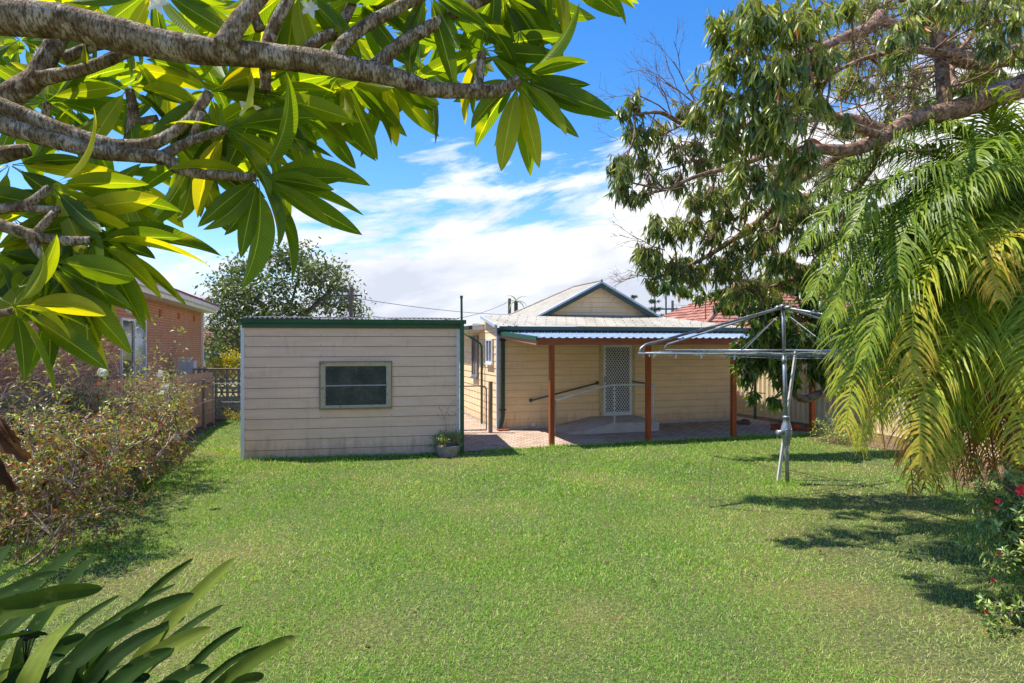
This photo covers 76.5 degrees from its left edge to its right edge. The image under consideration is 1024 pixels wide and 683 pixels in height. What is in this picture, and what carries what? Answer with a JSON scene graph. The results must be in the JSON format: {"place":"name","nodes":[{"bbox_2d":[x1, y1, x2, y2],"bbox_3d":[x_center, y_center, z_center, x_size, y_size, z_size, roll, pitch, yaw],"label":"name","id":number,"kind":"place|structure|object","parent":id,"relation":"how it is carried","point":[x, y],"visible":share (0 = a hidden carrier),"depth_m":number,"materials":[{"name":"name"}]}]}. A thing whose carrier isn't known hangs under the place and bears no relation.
{"place":"outdoors","nodes":[
{"label":"outdoors","id":0,"kind":"place"},
{"bbox_2d":[0,412,224,527],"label":"garden soil","id":1,"kind":"structure","parent":0,"point":[199,430],"depth_m":16.37,"materials":[{"name":"brown soil"}]},
{"bbox_2d":[0,398,171,548],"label":"viburnum shrub","id":2,"kind":"object","parent":1,"relation":"on","point":[129,451],"visible":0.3,"depth_m":9.01,"materials":[{"name":"green plant"}]},
{"bbox_2d":[0,374,196,498],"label":"viburnum shrub","id":3,"kind":"object","parent":1,"relation":"on","point":[82,403],"visible":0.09,"depth_m":10.51,"materials":[{"name":"green plant"}]},
{"bbox_2d":[17,370,195,475],"bbox_3d":[-8.176,1.815,11.993,4.238,2.664,3.482,0,0,-22],"label":"viburnum shrub","id":4,"kind":"object","parent":1,"relation":"on","point":[159,374],"visible":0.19,"depth_m":12.21,"materials":[{"name":"green plant"}]},
{"bbox_2d":[0,309,213,529],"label":"viburnum shrub","id":5,"kind":"object","parent":1,"relation":"on","point":[102,372],"visible":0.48,"depth_m":10.63,"materials":[{"name":"green plant"}]},
{"bbox_2d":[0,372,214,459],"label":"paling fence","id":6,"kind":"object","parent":1,"relation":"on","point":[203,411],"visible":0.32,"depth_m":16.19,"materials":[{"name":"wood"}]},
{"bbox_2d":[207,383,240,423],"bbox_3d":[-8.323,1.800,19.100,1.249,1.219,0.044,0,0,0],"label":"pipe rack","id":7,"kind":"object","parent":1,"relation":"on","point":[213,397],"visible":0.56,"depth_m":19.09,"materials":[{"name":"metal"}]},
{"bbox_2d":[1,423,987,646],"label":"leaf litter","id":8,"kind":"object","parent":1,"relation":"on","point":[618,618],"visible":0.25,"depth_m":8.06,"materials":[{"name":"brown plant"}]},
{"bbox_2d":[204,327,240,374],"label":"distant house","id":9,"kind":"structure","parent":0,"point":[206,349],"depth_m":48.00,"materials":[{"name":"brown tile"}]},
{"bbox_2d":[204,349,218,360],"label":"window","id":10,"kind":"structure","parent":9,"relation":"in","point":[205,353],"depth_m":47.95,"materials":[{"name":"glass"}]},
{"bbox_2d":[213,375,240,407],"bbox_3d":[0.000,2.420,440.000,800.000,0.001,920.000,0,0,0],"label":"ground","id":11,"kind":"structure","parent":0,"point":[221,397],"depth_m":29.68,"materials":[{"name":"green plant"}]},
{"bbox_2d":[0,276,219,392],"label":"brick house","id":12,"kind":"structure","parent":11,"relation":"on","point":[171,309],"depth_m":20.24,"materials":[{"name":"orange brick"}]},
{"bbox_2d":[120,317,146,378],"bbox_3d":[-10.583,0.421,18.197,0.058,2.157,2.566,0,0,-17],"label":"window","id":13,"kind":"structure","parent":12,"relation":"in","point":[137,343],"depth_m":18.16,"materials":[{"name":"white paint"}]},
{"bbox_2d":[178,357,196,374],"bbox_3d":[-11.489,1.462,22.988,0.520,1.875,0.620,0,0,-17],"label":"water heater","id":14,"kind":"object","parent":11,"relation":"on","point":[185,365],"visible":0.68,"depth_m":22.73,"materials":[{"name":"grey metal"}]},
{"bbox_2d":[191,236,383,376],"bbox_3d":[-11.749,-1.630,33.998,10.515,8.085,5.528,0,0,0],"label":"gum tree","id":15,"kind":"object","parent":11,"relation":"on","point":[241,306],"visible":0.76,"depth_m":33.11,"materials":[{"name":"green plant"}]},
{"bbox_2d":[339,287,361,318],"bbox_3d":[-7.678,-0.123,31.000,1.073,5.047,0.220,0,0,0],"label":"utility pole","id":16,"kind":"object","parent":11,"relation":"on","point":[350,295],"visible":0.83,"depth_m":30.92,"materials":[{"name":"white paint"}]},
{"bbox_2d":[210,296,348,298],"bbox_3d":[-23.841,-3.698,45.499,43.426,3.032,0.027,0,0,42],"label":"power line","id":17,"kind":"object","parent":16,"relation":"attached to","point":[313,297],"visible":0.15,"depth_m":32.78,"materials":[{"name":"black"}]},
{"bbox_2d":[353,303,504,319],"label":"power line","id":18,"kind":"object","parent":16,"relation":"attached to","point":[448,319],"visible":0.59,"depth_m":41.38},
{"bbox_2d":[356,298,507,314],"bbox_3d":[-1.838,-2.271,44.500,0.027,0.686,29.419,0,0,23],"label":"power line","id":19,"kind":"object","parent":16,"relation":"attached to","point":[428,308],"visible":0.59,"depth_m":37.37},
{"bbox_2d":[508,298,510,325],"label":"utility pole","id":20,"kind":"object","parent":11,"relation":"on","point":[509,303],"visible":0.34,"depth_m":51.90,"materials":[{"name":"grey wood"}]},
{"bbox_2d":[505,295,525,325],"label":"palm tree","id":21,"kind":"object","parent":11,"relation":"on","point":[515,302],"visible":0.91,"depth_m":41.93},
{"bbox_2d":[460,279,750,430],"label":"weatherboard house","id":22,"kind":"structure","parent":11,"relation":"on","point":[691,388],"depth_m":18.94,"materials":[{"name":"wood"}]},
{"bbox_2d":[470,335,478,378],"bbox_3d":[-1.154,0.440,20.008,0.080,1.320,0.760,0,0,-17],"label":"window","id":23,"kind":"structure","parent":22,"relation":"in","point":[474,346],"depth_m":19.95,"materials":[{"name":"white glass"}]},
{"bbox_2d":[484,339,493,364],"bbox_3d":[-0.649,0.265,18.358,0.080,0.730,0.710,0,0,-17],"label":"window","id":24,"kind":"structure","parent":22,"relation":"in","point":[489,342],"depth_m":18.34,"materials":[{"name":"white paint"}]},
{"bbox_2d":[603,345,631,415],"bbox_3d":[3.035,1.082,18.709,0.900,2.035,0.080,0,0,-17],"label":"screen door","id":25,"kind":"structure","parent":22,"relation":"in","point":[617,359],"depth_m":18.74,"materials":[{"name":"white paint"}]},
{"bbox_2d":[648,292,664,315],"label":"norfolk pine","id":26,"kind":"object","parent":11,"relation":"on","point":[654,308],"visible":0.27,"depth_m":79.81,"materials":[{"name":"green plant"}]},
{"bbox_2d":[665,293,666,314],"bbox_3d":[9.477,-0.600,40.000,0.114,6.000,0.120,0,0,0],"label":"mast","id":27,"kind":"object","parent":11,"relation":"on","point":[666,304],"depth_m":39.96,"materials":[{"name":"metal"}]},
{"bbox_2d":[661,300,682,311],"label":"utility pole","id":28,"kind":"object","parent":11,"relation":"on","point":[672,308],"visible":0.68,"depth_m":59.92,"materials":[{"name":"white paint"}]},
{"bbox_2d":[661,282,928,372],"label":"neighbour house","id":29,"kind":"structure","parent":11,"relation":"on","point":[690,311],"depth_m":32.20,"materials":[{"name":"red tile"}]},
{"bbox_2d":[0,408,1023,682],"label":"lawn","id":30,"kind":"structure","parent":0,"point":[952,598],"depth_m":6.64,"materials":[{"name":"plant"}]},
{"bbox_2d":[0,417,31,491],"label":"withered plant","id":31,"kind":"object","parent":30,"relation":"on","point":[10,440],"visible":1,"depth_m":3.95,"materials":[{"name":"brown plant"}]},
{"bbox_2d":[0,381,159,566],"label":"viburnum shrub","id":32,"kind":"object","parent":30,"relation":"on","point":[75,500],"visible":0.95,"depth_m":7.16,"materials":[{"name":"green plant"}]},
{"bbox_2d":[0,545,294,682],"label":"crinum lily","id":33,"kind":"object","parent":30,"relation":"on","point":[91,653],"visible":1,"depth_m":2.49,"materials":[{"name":"green plant"}]},
{"bbox_2d":[191,368,240,419],"bbox_3d":[-8.535,1.605,20.305,2.870,1.590,0.170,0,0,0],"label":"breeze block screen","id":34,"kind":"object","parent":30,"relation":"on","point":[227,392],"visible":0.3,"depth_m":20.25,"materials":[{"name":"concrete"}]},
{"bbox_2d":[198,347,240,390],"bbox_3d":[-10.481,1.184,24.018,2.146,2.432,1.438,0,0,0],"label":"yellow bush","id":35,"kind":"object","parent":30,"relation":"on","point":[222,362],"visible":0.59,"depth_m":23.91,"materials":[{"name":"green plant"}]},
{"bbox_2d":[219,408,240,420],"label":"garden weeds","id":36,"kind":"object","parent":30,"relation":"on","point":[226,418],"visible":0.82,"depth_m":19.90,"materials":[{"name":"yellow plant"}]},
{"bbox_2d":[0,0,638,400],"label":"frangipani tree","id":37,"kind":"object","parent":30,"relation":"on","point":[296,80],"visible":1,"depth_m":1.75,"materials":[{"name":"green plant"}]},
{"bbox_2d":[239,316,465,460],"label":"shed","id":38,"kind":"structure","parent":30,"relation":"on","point":[314,386],"depth_m":13.62,"materials":[{"name":"white paint"}]},
{"bbox_2d":[319,361,391,409],"bbox_3d":[-3.269,0.895,13.629,1.484,1.006,0.073,0,0,-12],"label":"window","id":39,"kind":"structure","parent":38,"relation":"in","point":[343,385],"depth_m":13.64,"materials":[{"name":"glass"}]},
{"bbox_2d":[426,400,464,457],"bbox_3d":[-1.423,1.809,13.756,0.798,1.181,0.781,0,0,35],"label":"potted plant","id":40,"kind":"object","parent":30,"relation":"on","point":[450,449],"visible":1,"depth_m":13.63,"materials":[{"name":"green plant"}]},
{"bbox_2d":[201,431,826,486],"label":"edge grass","id":41,"kind":"structure","parent":30,"relation":"on","point":[793,482],"depth_m":14.55,"materials":[{"name":"green plant"}]},
{"bbox_2d":[638,305,874,483],"bbox_3d":[4.671,0.889,11.020,4.485,3.061,4.493,0,0,18],"label":"clothes hoist","id":42,"kind":"object","parent":30,"relation":"on","point":[785,432],"visible":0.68,"depth_m":10.94,"materials":[{"name":"metal"}]},
{"bbox_2d":[776,351,797,480],"bbox_3d":[4.803,1.278,11.350,0.423,2.267,0.064,0,0,-16],"label":"timber prop","id":43,"kind":"object","parent":30,"relation":"on","point":[789,403],"visible":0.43,"depth_m":11.34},
{"bbox_2d":[0,0,1023,327],"label":"sky","id":44,"kind":"structure","parent":0,"point":[441,223],"materials":[{"name":"blue"}]},
{"bbox_2d":[464,414,822,450],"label":"patio","id":45,"kind":"structure","parent":0,"point":[495,439],"depth_m":16.86,"materials":[{"name":"brick"}]},
{"bbox_2d":[488,381,492,432],"bbox_3d":[-0.570,1.715,17.240,0.090,1.370,0.100,0,0,-17],"label":"gate post","id":46,"kind":"object","parent":45,"relation":"on","point":[490,406],"visible":1,"depth_m":17.20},
{"bbox_2d":[464,385,486,430],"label":"gate","id":47,"kind":"structure","parent":46,"relation":"attached to","point":[483,429],"depth_m":17.25,"materials":[{"name":"metal"}]},
{"bbox_2d":[545,415,658,434],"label":"ramp","id":48,"kind":"structure","parent":45,"relation":"on","point":[606,424],"depth_m":17.39,"materials":[{"name":"concrete"}]},
{"bbox_2d":[555,384,656,434],"bbox_3d":[2.497,1.740,17.171,2.933,1.280,0.096,0,0,-17],"label":"handrail","id":49,"kind":"object","parent":48,"relation":"on","point":[595,388],"visible":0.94,"depth_m":17.22,"materials":[{"name":"metal"}]},
{"bbox_2d":[499,331,814,444],"bbox_3d":[4.409,1.050,17.546,9.020,2.700,3.080,0,0,-17],"label":"verandah","id":50,"kind":"object","parent":45,"relation":"on","point":[551,339],"visible":0.67,"depth_m":15.75,"materials":[{"name":"green paint"}]},
{"bbox_2d":[741,419,750,424],"bbox_3d":[6.811,2.317,19.000,0.305,0.165,0.305,0,0,-23],"label":"rock","id":51,"kind":"object","parent":45,"relation":"on","point":[746,422],"visible":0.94,"depth_m":18.88,"materials":[{"name":"stone"}]},
{"bbox_2d":[799,428,808,431],"bbox_3d":[7.843,2.348,17.468,0.110,0.076,0.230,0,0,-44],"label":"brick","id":52,"kind":"object","parent":45,"relation":"on","point":[804,429],"visible":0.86,"depth_m":17.42,"materials":[{"name":"red brick"}]},
{"bbox_2d":[740,415,1003,492],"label":"garden soil","id":53,"kind":"structure","parent":0,"point":[877,445],"depth_m":15.55,"materials":[{"name":"brown soil"}]},
{"bbox_2d":[754,378,755,418],"bbox_3d":[7.589,1.725,20.300,0.070,1.350,0.060,0,0,0],"label":"fence post","id":54,"kind":"object","parent":53,"relation":"on","point":[754,406],"visible":0.36,"depth_m":20.27,"materials":[{"name":"green paint"}]},
{"bbox_2d":[658,263,932,447],"bbox_3d":[6.229,0.301,13.943,6.727,4.336,1.489,0,0,-17],"label":"mango tree","id":55,"kind":"object","parent":53,"relation":"on","point":[748,370],"visible":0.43,"depth_m":13.62,"materials":[{"name":"green plant"}]},
{"bbox_2d":[590,0,1023,331],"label":"gum tree","id":56,"kind":"object","parent":53,"relation":"on","point":[803,24],"visible":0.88,"depth_m":7.94,"materials":[{"name":"green plant"}]},
{"bbox_2d":[810,410,869,446],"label":"garden weeds","id":57,"kind":"object","parent":53,"relation":"on","point":[843,436],"visible":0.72,"depth_m":15.64,"materials":[{"name":"green plant"}]},
{"bbox_2d":[737,370,1003,459],"bbox_3d":[9.578,1.600,13.415,1.260,1.600,17.476,0,0,-10],"label":"steel fence","id":58,"kind":"object","parent":53,"relation":"on","point":[798,411],"visible":0.23,"depth_m":19.19,"materials":[{"name":"beige metal"}]},
{"bbox_2d":[792,69,1023,504],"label":"palm tree","id":59,"kind":"object","parent":53,"relation":"on","point":[948,248],"visible":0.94,"depth_m":7.21,"materials":[{"name":"green plant"}]},
{"bbox_2d":[953,458,1023,639],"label":"hibiscus bush","id":60,"kind":"object","parent":53,"relation":"on","point":[1005,524],"visible":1,"depth_m":5.71,"materials":[{"name":"green plant"}]},
{"bbox_3d":[7.734,2.352,17.700,0.230,0.076,0.110,0,0,-14],"label":"brick","id":61,"kind":"object","parent":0,"visible":0},
{"bbox_2d":[791,424,798,427],"bbox_3d":[7.679,2.270,17.667,0.230,0.076,0.110,0,0,-20],"label":"brick","id":62,"kind":"object","parent":61,"relation":"on","point":[794,425],"visible":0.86,"depth_m":17.62,"materials":[{"name":"red brick"}]}
]}

